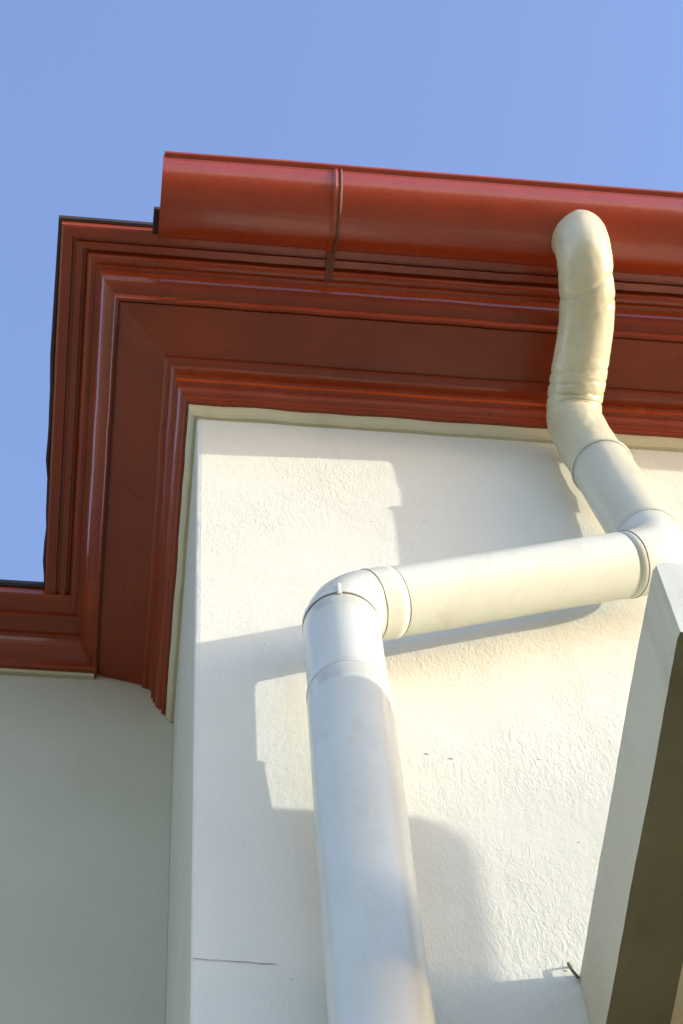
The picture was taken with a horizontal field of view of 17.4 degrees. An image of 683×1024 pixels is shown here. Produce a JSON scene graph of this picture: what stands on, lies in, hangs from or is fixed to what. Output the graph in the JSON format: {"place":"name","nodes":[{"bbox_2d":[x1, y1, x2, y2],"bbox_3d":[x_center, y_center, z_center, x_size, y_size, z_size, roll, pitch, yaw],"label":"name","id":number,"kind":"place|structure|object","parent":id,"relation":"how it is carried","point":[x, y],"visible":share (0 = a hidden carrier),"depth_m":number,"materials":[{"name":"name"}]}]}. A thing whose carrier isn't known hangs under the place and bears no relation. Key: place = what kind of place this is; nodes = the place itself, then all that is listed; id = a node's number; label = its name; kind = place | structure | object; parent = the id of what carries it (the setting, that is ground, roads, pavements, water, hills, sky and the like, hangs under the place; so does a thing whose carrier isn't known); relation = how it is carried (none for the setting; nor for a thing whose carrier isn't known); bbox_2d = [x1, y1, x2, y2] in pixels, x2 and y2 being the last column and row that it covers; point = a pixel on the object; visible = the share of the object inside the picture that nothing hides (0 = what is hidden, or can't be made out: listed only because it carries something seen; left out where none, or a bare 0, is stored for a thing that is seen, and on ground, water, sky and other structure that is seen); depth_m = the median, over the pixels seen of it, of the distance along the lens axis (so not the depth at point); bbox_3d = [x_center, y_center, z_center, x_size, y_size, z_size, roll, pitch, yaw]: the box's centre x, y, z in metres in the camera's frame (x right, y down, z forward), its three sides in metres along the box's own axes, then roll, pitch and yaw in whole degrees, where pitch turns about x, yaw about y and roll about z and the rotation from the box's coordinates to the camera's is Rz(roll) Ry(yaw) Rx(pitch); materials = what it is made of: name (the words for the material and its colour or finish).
{"place":"outdoors","nodes":[
{"label":"outdoors","id":0,"kind":"place"},
{"bbox_2d":[0,0,682,581],"label":"sky","id":1,"kind":"structure","parent":0,"point":[94,94],"materials":[{"name":"blue"}]},
{"label":"ground","id":2,"kind":"structure","parent":0,"visible":0},
{"bbox_2d":[0,674,172,1023],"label":"setback wall","id":3,"kind":"structure","parent":2,"relation":"on","point":[85,788],"depth_m":4.26,"materials":[{"name":"white paint"}]},
{"bbox_2d":[0,668,93,679],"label":"setback plaster edge","id":4,"kind":"object","parent":3,"relation":"attached to","point":[43,673],"visible":1,"depth_m":4.84,"materials":[{"name":"beige paint"}]},
{"bbox_2d":[0,586,96,676],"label":"setback cornice","id":5,"kind":"structure","parent":3,"relation":"attached to","point":[38,629],"depth_m":4.86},
{"bbox_2d":[0,579,44,588],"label":"setback felt","id":6,"kind":"object","parent":5,"relation":"on","point":[22,584],"visible":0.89,"depth_m":4.87,"materials":[{"name":"black"}]},
{"bbox_2d":[165,419,682,1023],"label":"front wall","id":7,"kind":"structure","parent":2,"relation":"on","point":[283,529],"depth_m":3.47,"materials":[{"name":"white paint"}]},
{"bbox_2d":[192,958,271,963],"bbox_3d":[-0.137,0.574,2.856,0.108,0.005,0.001,4,-65,-5],"label":"hairline crack","id":8,"kind":"object","parent":7,"relation":"attached to","point":[235,961],"visible":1,"depth_m":2.86,"materials":[{"name":"concrete"}]},
{"bbox_2d":[45,221,682,713],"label":"cornice moulding","id":9,"kind":"object","parent":7,"relation":"attached to","point":[155,335],"visible":0.88,"depth_m":4.56,"materials":[{"name":"red paint"}]},
{"bbox_2d":[43,215,152,586],"bbox_3d":[3.005,0.087,5.067,7.307,0.036,1.006,4,-65,-5],"label":"roof edge felt","id":10,"kind":"object","parent":9,"relation":"on","point":[56,285],"visible":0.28,"depth_m":4.61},
{"bbox_2d":[152,151,682,281],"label":"rain gutter","id":11,"kind":"object","parent":9,"relation":"attached to","point":[330,209],"visible":0.95,"depth_m":4.43,"materials":[{"name":"red paint"}]},
{"bbox_2d":[166,404,682,721],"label":"plaster edge","id":12,"kind":"object","parent":7,"relation":"on","point":[337,421],"visible":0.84,"depth_m":4.47,"materials":[{"name":"beige paint"}]},
{"bbox_2d":[302,210,682,1023],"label":"downspout","id":13,"kind":"object","parent":7,"relation":"attached to","point":[374,944],"visible":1,"depth_m":3.49,"materials":[{"name":"beige paint"}]},
{"bbox_2d":[567,562,682,1023],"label":"balcony","id":14,"kind":"structure","parent":7,"relation":"attached to","point":[631,972],"depth_m":2.65,"materials":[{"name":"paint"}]}
]}

